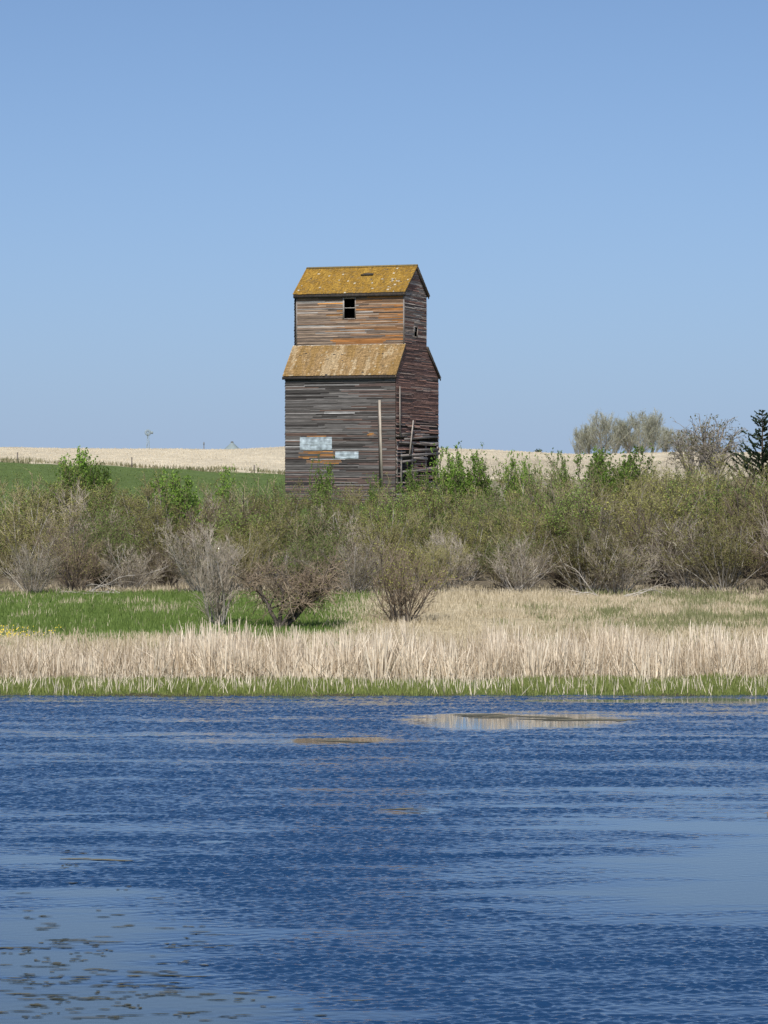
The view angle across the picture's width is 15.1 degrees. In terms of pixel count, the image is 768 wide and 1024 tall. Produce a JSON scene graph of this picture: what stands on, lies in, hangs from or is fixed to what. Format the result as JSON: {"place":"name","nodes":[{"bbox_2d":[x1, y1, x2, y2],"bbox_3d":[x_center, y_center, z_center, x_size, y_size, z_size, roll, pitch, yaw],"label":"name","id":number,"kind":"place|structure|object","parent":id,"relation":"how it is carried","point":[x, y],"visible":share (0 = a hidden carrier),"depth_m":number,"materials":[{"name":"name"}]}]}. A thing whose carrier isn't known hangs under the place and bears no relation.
{"place":"outdoors","nodes":[
{"label":"outdoors","id":0,"kind":"place"},
{"bbox_2d":[0,587,394,650],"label":"meadow grass","id":1,"kind":"structure","parent":0,"point":[99,620],"depth_m":102.36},
{"bbox_2d":[0,695,767,1023],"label":"water","id":2,"kind":"structure","parent":0,"point":[530,865],"depth_m":42.82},
{"bbox_2d":[0,714,640,1018],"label":"floating algae","id":3,"kind":"object","parent":2,"relation":"on","point":[186,961],"visible":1,"depth_m":33.32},
{"bbox_2d":[0,447,767,696],"bbox_3d":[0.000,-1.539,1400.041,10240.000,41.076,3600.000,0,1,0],"label":"ground","id":4,"kind":"structure","parent":0,"point":[265,477],"depth_m":363.41,"materials":[{"name":"green plant"}]},
{"bbox_2d":[0,545,20,584],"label":"willow bush","id":5,"kind":"object","parent":4,"relation":"on","point":[9,555],"visible":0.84,"depth_m":118.94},
{"bbox_2d":[0,490,45,573],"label":"willow bush","id":6,"kind":"object","parent":4,"relation":"on","point":[1,551],"visible":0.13,"depth_m":129.94,"materials":[{"name":"green plant"}]},
{"bbox_2d":[0,477,55,548],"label":"willow bush","id":7,"kind":"object","parent":4,"relation":"on","point":[2,492],"visible":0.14,"depth_m":145.86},
{"bbox_2d":[0,533,68,592],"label":"willow bush","id":8,"kind":"object","parent":4,"relation":"on","point":[38,573],"visible":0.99,"depth_m":116.44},
{"bbox_2d":[0,467,89,552],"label":"willow bush","id":9,"kind":"object","parent":4,"relation":"on","point":[62,480],"visible":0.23,"depth_m":145.07,"materials":[{"name":"green plant"}]},
{"bbox_2d":[0,472,94,578],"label":"willow bush","id":10,"kind":"object","parent":4,"relation":"on","point":[26,536],"visible":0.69,"depth_m":125.82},
{"bbox_2d":[40,459,89,542],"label":"leafy sapling","id":11,"kind":"object","parent":4,"relation":"on","point":[69,471],"visible":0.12,"depth_m":147.38,"materials":[{"name":"green plant"}]},
{"bbox_2d":[28,507,123,589],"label":"willow bush","id":12,"kind":"object","parent":4,"relation":"on","point":[73,568],"visible":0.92,"depth_m":118.49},
{"bbox_2d":[20,477,144,575],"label":"willow bush","id":13,"kind":"object","parent":4,"relation":"on","point":[70,512],"visible":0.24,"depth_m":128.78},
{"bbox_2d":[57,446,111,506],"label":"leafy sapling","id":14,"kind":"object","parent":4,"relation":"on","point":[82,459],"visible":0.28,"depth_m":149.82,"materials":[{"name":"green plant"}]},
{"bbox_2d":[28,461,142,546],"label":"willow bush","id":15,"kind":"object","parent":4,"relation":"on","point":[81,490],"visible":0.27,"depth_m":144.52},
{"bbox_2d":[78,460,114,509],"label":"leafy sapling","id":16,"kind":"object","parent":4,"relation":"on","point":[95,474],"visible":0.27,"depth_m":149.68,"materials":[{"name":"green plant"}]},
{"bbox_2d":[66,526,151,586],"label":"willow bush","id":17,"kind":"object","parent":4,"relation":"on","point":[104,550],"visible":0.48,"depth_m":120.36,"materials":[{"name":"green plant"}]},
{"bbox_2d":[67,500,155,576],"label":"willow bush","id":18,"kind":"object","parent":4,"relation":"on","point":[101,520],"visible":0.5,"depth_m":127.01,"materials":[{"name":"green plant"}]},
{"bbox_2d":[64,476,168,558],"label":"willow bush","id":19,"kind":"object","parent":4,"relation":"on","point":[93,500],"visible":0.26,"depth_m":143.89,"materials":[{"name":"green plant"}]},
{"bbox_2d":[86,547,170,591],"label":"dead branch","id":20,"kind":"object","parent":4,"relation":"on","point":[97,587],"visible":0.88,"depth_m":117.11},
{"bbox_2d":[91,537,173,589],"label":"willow bush","id":21,"kind":"object","parent":4,"relation":"on","point":[118,570],"visible":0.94,"depth_m":118.87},
{"bbox_2d":[123,542,194,586],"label":"willow bush","id":22,"kind":"object","parent":4,"relation":"on","point":[167,576],"visible":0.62,"depth_m":120.25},
{"bbox_2d":[109,463,222,557],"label":"willow bush","id":23,"kind":"object","parent":4,"relation":"on","point":[150,490],"visible":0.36,"depth_m":141.55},
{"bbox_2d":[115,493,230,573],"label":"willow bush","id":24,"kind":"object","parent":4,"relation":"on","point":[147,531],"visible":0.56,"depth_m":129.42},
{"bbox_2d":[150,467,201,563],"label":"leafy sapling","id":25,"kind":"object","parent":4,"relation":"on","point":[182,498],"visible":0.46,"depth_m":134.78,"materials":[{"name":"green plant"}]},
{"bbox_2d":[155,512,246,592],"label":"willow bush","id":26,"kind":"object","parent":4,"relation":"on","point":[185,571],"visible":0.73,"depth_m":116.43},
{"bbox_2d":[0,462,402,525],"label":"field grass","id":27,"kind":"structure","parent":4,"relation":"on","point":[112,479],"depth_m":375.09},
{"bbox_2d":[156,483,258,558],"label":"willow bush","id":28,"kind":"object","parent":4,"relation":"on","point":[208,491],"visible":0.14,"depth_m":142.94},
{"bbox_2d":[159,489,265,574],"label":"willow bush","id":29,"kind":"object","parent":4,"relation":"on","point":[191,517],"visible":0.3,"depth_m":128.39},
{"bbox_2d":[189,526,248,625],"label":"meadow shrub","id":30,"kind":"object","parent":4,"relation":"on","point":[223,583],"visible":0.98,"depth_m":97.69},
{"bbox_2d":[0,456,440,479],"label":"field edge grass","id":31,"kind":"structure","parent":4,"relation":"on","point":[5,459],"depth_m":451.85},
{"bbox_2d":[212,464,240,526],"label":"leafy sapling","id":32,"kind":"object","parent":4,"relation":"on","point":[223,485],"visible":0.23,"depth_m":149.81,"materials":[{"name":"green plant"}]},
{"bbox_2d":[200,499,287,576],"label":"willow bush","id":33,"kind":"object","parent":4,"relation":"on","point":[254,523],"visible":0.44,"depth_m":127.38,"materials":[{"name":"green plant"}]},
{"bbox_2d":[200,464,297,555],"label":"willow bush","id":34,"kind":"object","parent":4,"relation":"on","point":[244,494],"visible":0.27,"depth_m":143.07,"materials":[{"name":"green plant"}]},
{"bbox_2d":[212,523,287,589],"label":"willow bush","id":35,"kind":"object","parent":4,"relation":"on","point":[247,560],"visible":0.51,"depth_m":118.77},
{"bbox_2d":[216,500,311,578],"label":"willow bush","id":36,"kind":"object","parent":4,"relation":"on","point":[268,529],"visible":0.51,"depth_m":126.38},
{"bbox_2d":[217,480,327,560],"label":"willow bush","id":37,"kind":"object","parent":4,"relation":"on","point":[291,509],"visible":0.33,"depth_m":141.15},
{"bbox_2d":[224,543,355,627],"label":"shrub","id":38,"kind":"object","parent":4,"relation":"on","point":[311,585],"visible":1,"depth_m":96.48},
{"bbox_2d":[266,539,328,586],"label":"willow bush","id":39,"kind":"object","parent":4,"relation":"on","point":[289,558],"visible":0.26,"depth_m":120.57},
{"bbox_2d":[247,503,357,571],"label":"willow bush","id":40,"kind":"object","parent":4,"relation":"on","point":[309,530],"visible":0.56,"depth_m":127.89,"materials":[{"name":"green plant"}]},
{"bbox_2d":[250,476,354,559],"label":"willow bush","id":41,"kind":"object","parent":4,"relation":"on","point":[317,500],"visible":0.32,"depth_m":143.10,"materials":[{"name":"green plant"}]},
{"bbox_2d":[266,528,349,589],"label":"willow bush","id":42,"kind":"object","parent":4,"relation":"on","point":[295,551],"visible":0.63,"depth_m":117.66,"materials":[{"name":"green plant"}]},
{"bbox_2d":[307,456,335,530],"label":"leafy sapling","id":43,"kind":"object","parent":4,"relation":"on","point":[328,473],"visible":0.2,"depth_m":159.88,"materials":[{"name":"green plant"}]},
{"bbox_2d":[294,533,395,592],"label":"willow bush","id":44,"kind":"object","parent":4,"relation":"on","point":[354,578],"visible":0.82,"depth_m":116.35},
{"bbox_2d":[302,499,392,573],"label":"willow bush","id":45,"kind":"object","parent":4,"relation":"on","point":[352,544],"visible":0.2,"depth_m":130.63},
{"bbox_2d":[282,264,440,504],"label":"grain elevator","id":46,"kind":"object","parent":4,"relation":"on","point":[361,377],"visible":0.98,"depth_m":260.91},
{"bbox_2d":[312,472,413,561],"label":"willow bush","id":47,"kind":"object","parent":4,"relation":"on","point":[354,499],"visible":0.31,"depth_m":140.60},
{"bbox_2d":[363,472,384,532],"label":"leafy sapling","id":48,"kind":"object","parent":4,"relation":"on","point":[370,494],"visible":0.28,"depth_m":161.90,"materials":[{"name":"green plant"}]},
{"bbox_2d":[343,544,410,588],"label":"willow bush","id":49,"kind":"object","parent":4,"relation":"on","point":[353,558],"visible":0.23,"depth_m":118.54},
{"bbox_2d":[0,446,759,472],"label":"field stubble","id":50,"kind":"object","parent":4,"relation":"on","point":[140,449],"visible":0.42,"depth_m":539.79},
{"bbox_2d":[0,616,767,694],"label":"reed bed","id":51,"kind":"object","parent":4,"relation":"on","point":[221,654],"visible":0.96,"depth_m":79.94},
{"bbox_2d":[349,490,434,571],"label":"willow bush","id":52,"kind":"object","parent":4,"relation":"on","point":[394,539],"visible":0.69,"depth_m":126.58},
{"bbox_2d":[355,482,460,561],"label":"willow bush","id":53,"kind":"object","parent":4,"relation":"on","point":[391,507],"visible":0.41,"depth_m":139.04,"materials":[{"name":"green plant"}]},
{"bbox_2d":[358,533,467,621],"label":"meadow shrub","id":54,"kind":"object","parent":4,"relation":"on","point":[399,579],"visible":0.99,"depth_m":99.06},
{"bbox_2d":[396,462,429,527],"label":"leafy sapling","id":55,"kind":"object","parent":4,"relation":"on","point":[410,479],"visible":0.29,"depth_m":169.77,"materials":[{"name":"green plant"}]},
{"bbox_2d":[389,505,472,577],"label":"willow bush","id":56,"kind":"object","parent":4,"relation":"on","point":[433,531],"visible":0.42,"depth_m":127.22,"materials":[{"name":"green plant"}]},
{"bbox_2d":[397,530,470,590],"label":"willow bush","id":57,"kind":"object","parent":4,"relation":"on","point":[439,555],"visible":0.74,"depth_m":116.59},
{"bbox_2d":[394,472,479,545],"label":"willow bush","id":58,"kind":"object","parent":4,"relation":"on","point":[431,500],"visible":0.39,"depth_m":139.60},
{"bbox_2d":[429,443,460,520],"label":"leafy sapling","id":59,"kind":"object","parent":4,"relation":"on","point":[450,463],"visible":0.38,"depth_m":174.85,"materials":[{"name":"green plant"}]},
{"bbox_2d":[413,523,485,587],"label":"willow bush","id":60,"kind":"object","parent":4,"relation":"on","point":[460,568],"visible":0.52,"depth_m":119.86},
{"bbox_2d":[407,501,521,580],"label":"willow bush","id":61,"kind":"object","parent":4,"relation":"on","point":[464,534],"visible":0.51,"depth_m":125.22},
{"bbox_2d":[446,441,486,526],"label":"leafy sapling","id":62,"kind":"object","parent":4,"relation":"on","point":[461,478],"visible":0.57,"depth_m":173.79,"materials":[{"name":"green plant"}]},
{"bbox_2d":[422,478,527,562],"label":"willow bush","id":63,"kind":"object","parent":4,"relation":"on","point":[464,503],"visible":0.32,"depth_m":139.61,"materials":[{"name":"green plant"}]},
{"bbox_2d":[465,453,503,514],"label":"leafy sapling","id":64,"kind":"object","parent":4,"relation":"on","point":[483,483],"visible":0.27,"depth_m":175.62,"materials":[{"name":"green plant"}]},
{"bbox_2d":[455,488,538,573],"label":"willow bush","id":65,"kind":"object","parent":4,"relation":"on","point":[484,505],"visible":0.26,"depth_m":130.23,"materials":[{"name":"green plant"}]},
{"bbox_2d":[466,526,551,588],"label":"willow bush","id":66,"kind":"object","parent":4,"relation":"on","point":[492,547],"visible":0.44,"depth_m":119.66,"materials":[{"name":"green plant"}]},
{"bbox_2d":[501,450,530,508],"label":"leafy sapling","id":67,"kind":"object","parent":4,"relation":"on","point":[513,478],"visible":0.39,"depth_m":175.70,"materials":[{"name":"green plant"}]},
{"bbox_2d":[461,463,583,557],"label":"willow bush","id":68,"kind":"object","parent":4,"relation":"on","point":[502,487],"visible":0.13,"depth_m":142.23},
{"bbox_2d":[481,530,571,591],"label":"willow bush","id":69,"kind":"object","parent":4,"relation":"on","point":[522,573],"visible":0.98,"depth_m":116.47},
{"bbox_2d":[476,489,580,578],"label":"willow bush","id":70,"kind":"object","parent":4,"relation":"on","point":[515,522],"visible":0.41,"depth_m":126.40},
{"bbox_2d":[519,453,543,495],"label":"leafy sapling","id":71,"kind":"object","parent":4,"relation":"on","point":[523,464],"visible":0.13,"depth_m":177.79,"materials":[{"name":"green plant"}]},
{"bbox_2d":[509,529,564,592],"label":"dead branch","id":72,"kind":"object","parent":4,"relation":"on","point":[535,576],"visible":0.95,"depth_m":116.32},
{"bbox_2d":[509,460,579,509],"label":"willow bush","id":73,"kind":"object","parent":4,"relation":"on","point":[540,485],"visible":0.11,"depth_m":169.79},
{"bbox_2d":[549,448,569,493],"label":"leafy sapling","id":74,"kind":"object","parent":4,"relation":"on","point":[564,471],"visible":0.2,"depth_m":179.93,"materials":[{"name":"green plant"}]},
{"bbox_2d":[504,451,615,545],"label":"willow bush","id":75,"kind":"object","parent":4,"relation":"on","point":[549,481],"visible":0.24,"depth_m":142.71,"materials":[{"name":"green plant"}]},
{"bbox_2d":[522,537,600,588],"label":"willow bush","id":76,"kind":"object","parent":4,"relation":"on","point":[554,576],"visible":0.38,"depth_m":118.17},
{"bbox_2d":[506,464,617,578],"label":"willow bush","id":77,"kind":"object","parent":4,"relation":"on","point":[561,513],"visible":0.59,"depth_m":126.64,"materials":[{"name":"green plant"}]},
{"bbox_2d":[571,426,585,453],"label":"poplar tree","id":78,"kind":"object","parent":4,"relation":"on","point":[577,446],"visible":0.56,"depth_m":773.42,"materials":[{"name":"grey plant"}]},
{"bbox_2d":[575,423,597,453],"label":"poplar tree","id":79,"kind":"object","parent":4,"relation":"on","point":[587,447],"visible":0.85,"depth_m":741.81,"materials":[{"name":"grey plant"}]},
{"bbox_2d":[525,504,657,592],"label":"willow bush","id":80,"kind":"object","parent":4,"relation":"on","point":[579,563],"visible":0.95,"depth_m":116.37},
{"bbox_2d":[570,446,618,513],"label":"leafy sapling","id":81,"kind":"object","parent":4,"relation":"on","point":[591,463],"visible":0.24,"depth_m":182.14,"materials":[{"name":"green plant"}]},
{"bbox_2d":[546,488,661,572],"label":"willow bush","id":82,"kind":"object","parent":4,"relation":"on","point":[603,513],"visible":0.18,"depth_m":126.45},
{"bbox_2d":[587,410,631,453],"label":"poplar tree","id":83,"kind":"object","parent":4,"relation":"on","point":[605,429],"visible":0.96,"depth_m":734.61,"materials":[{"name":"grey plant"}]},
{"bbox_2d":[562,462,658,535],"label":"willow bush","id":84,"kind":"object","parent":4,"relation":"on","point":[606,489],"visible":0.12,"depth_m":142.09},
{"bbox_2d":[591,448,637,504],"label":"leafy sapling","id":85,"kind":"object","parent":4,"relation":"on","point":[622,474],"visible":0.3,"depth_m":177.74,"materials":[{"name":"green plant"}]},
{"bbox_2d":[578,524,662,592],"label":"willow bush","id":86,"kind":"object","parent":4,"relation":"on","point":[626,583],"visible":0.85,"depth_m":116.32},
{"bbox_2d":[613,416,642,453],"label":"poplar tree","id":87,"kind":"object","parent":4,"relation":"on","point":[628,440],"visible":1,"depth_m":737.00,"materials":[{"name":"grey plant"}]},
{"bbox_2d":[617,443,660,519],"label":"leafy sapling","id":88,"kind":"object","parent":4,"relation":"on","point":[639,470],"visible":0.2,"depth_m":179.66,"materials":[{"name":"green plant"}]},
{"bbox_2d":[563,466,715,577],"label":"willow bush","id":89,"kind":"object","parent":4,"relation":"on","point":[654,512],"visible":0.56,"depth_m":126.72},
{"bbox_2d":[577,463,701,555],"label":"willow bush","id":90,"kind":"object","parent":4,"relation":"on","point":[649,486],"visible":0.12,"depth_m":141.90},
{"bbox_2d":[620,408,665,452],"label":"poplar tree","id":91,"kind":"object","parent":4,"relation":"on","point":[638,441],"visible":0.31,"depth_m":756.68,"materials":[{"name":"grey plant"}]},
{"bbox_2d":[596,499,704,585],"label":"willow bush","id":92,"kind":"object","parent":4,"relation":"on","point":[649,542],"visible":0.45,"depth_m":120.31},
{"bbox_2d":[636,411,667,452],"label":"poplar tree","id":93,"kind":"object","parent":4,"relation":"on","point":[651,431],"visible":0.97,"depth_m":730.63,"materials":[{"name":"grey plant"}]},
{"bbox_2d":[629,457,689,520],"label":"willow bush","id":94,"kind":"object","parent":4,"relation":"on","point":[651,476],"visible":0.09,"depth_m":160.00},
{"bbox_2d":[656,427,674,452],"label":"poplar tree","id":95,"kind":"object","parent":4,"relation":"on","point":[667,439],"visible":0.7,"depth_m":738.03,"materials":[{"name":"grey plant"}]},
{"bbox_2d":[622,506,742,588],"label":"willow bush","id":96,"kind":"object","parent":4,"relation":"on","point":[677,574],"visible":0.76,"depth_m":118.80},
{"bbox_2d":[654,453,711,501],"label":"willow bush","id":97,"kind":"object","parent":4,"relation":"on","point":[694,477],"visible":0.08,"depth_m":164.76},
{"bbox_2d":[627,439,767,533],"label":"willow bush","id":98,"kind":"object","parent":4,"relation":"on","point":[703,483],"visible":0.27,"depth_m":142.70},
{"bbox_2d":[645,464,755,526],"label":"willow bush","id":99,"kind":"object","parent":4,"relation":"on","point":[722,480],"visible":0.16,"depth_m":145.82,"materials":[{"name":"green plant"}]},
{"bbox_2d":[649,466,753,575],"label":"willow bush","id":100,"kind":"object","parent":4,"relation":"on","point":[704,497],"visible":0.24,"depth_m":128.51,"materials":[{"name":"green plant"}]},
{"bbox_2d":[660,413,749,486],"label":"bare tree","id":101,"kind":"object","parent":4,"relation":"on","point":[709,447],"visible":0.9,"depth_m":214.43,"materials":[{"name":"grey plant"}]},
{"bbox_2d":[653,501,767,590],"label":"willow bush","id":102,"kind":"object","parent":4,"relation":"on","point":[735,556],"visible":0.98,"depth_m":117.75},
{"bbox_2d":[688,453,742,500],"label":"willow bush","id":103,"kind":"object","parent":4,"relation":"on","point":[699,472],"visible":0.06,"depth_m":167.94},
{"bbox_2d":[668,464,767,578],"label":"willow bush","id":104,"kind":"object","parent":4,"relation":"on","point":[738,514],"visible":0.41,"depth_m":126.95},
{"bbox_2d":[670,486,767,575],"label":"willow bush","id":105,"kind":"object","parent":4,"relation":"on","point":[721,502],"visible":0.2,"depth_m":128.47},
{"bbox_2d":[713,410,767,493],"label":"spruce tree","id":106,"kind":"object","parent":4,"relation":"on","point":[764,451],"visible":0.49,"depth_m":189.81,"materials":[{"name":"green plant"}]},
{"bbox_2d":[724,469,767,556],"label":"willow bush","id":107,"kind":"object","parent":4,"relation":"on","point":[758,484],"visible":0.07,"depth_m":140.77,"materials":[{"name":"green plant"}]},
{"bbox_2d":[732,486,767,548],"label":"willow bush","id":108,"kind":"object","parent":4,"relation":"on","point":[753,518],"visible":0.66,"depth_m":126.82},
{"bbox_2d":[736,503,767,574],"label":"willow bush","id":109,"kind":"object","parent":4,"relation":"on","point":[766,529],"visible":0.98,"depth_m":117.65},
{"bbox_2d":[741,521,767,583],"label":"willow bush","id":110,"kind":"object","parent":4,"relation":"on","point":[761,560],"visible":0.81,"depth_m":118.77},
{"bbox_2d":[0,580,767,667],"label":"dry grass","id":111,"kind":"structure","parent":0,"point":[449,597],"depth_m":103.25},
{"bbox_2d":[0,672,767,696],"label":"shore grass","id":112,"kind":"structure","parent":0,"point":[608,685],"depth_m":77.10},
{"bbox_2d":[0,0,767,453],"label":"sky","id":113,"kind":"structure","parent":0,"point":[576,190],"materials":[{"name":"blue"}]},
{"bbox_2d":[467,586,767,647],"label":"olive grass","id":114,"kind":"structure","parent":0,"point":[691,613],"depth_m":102.59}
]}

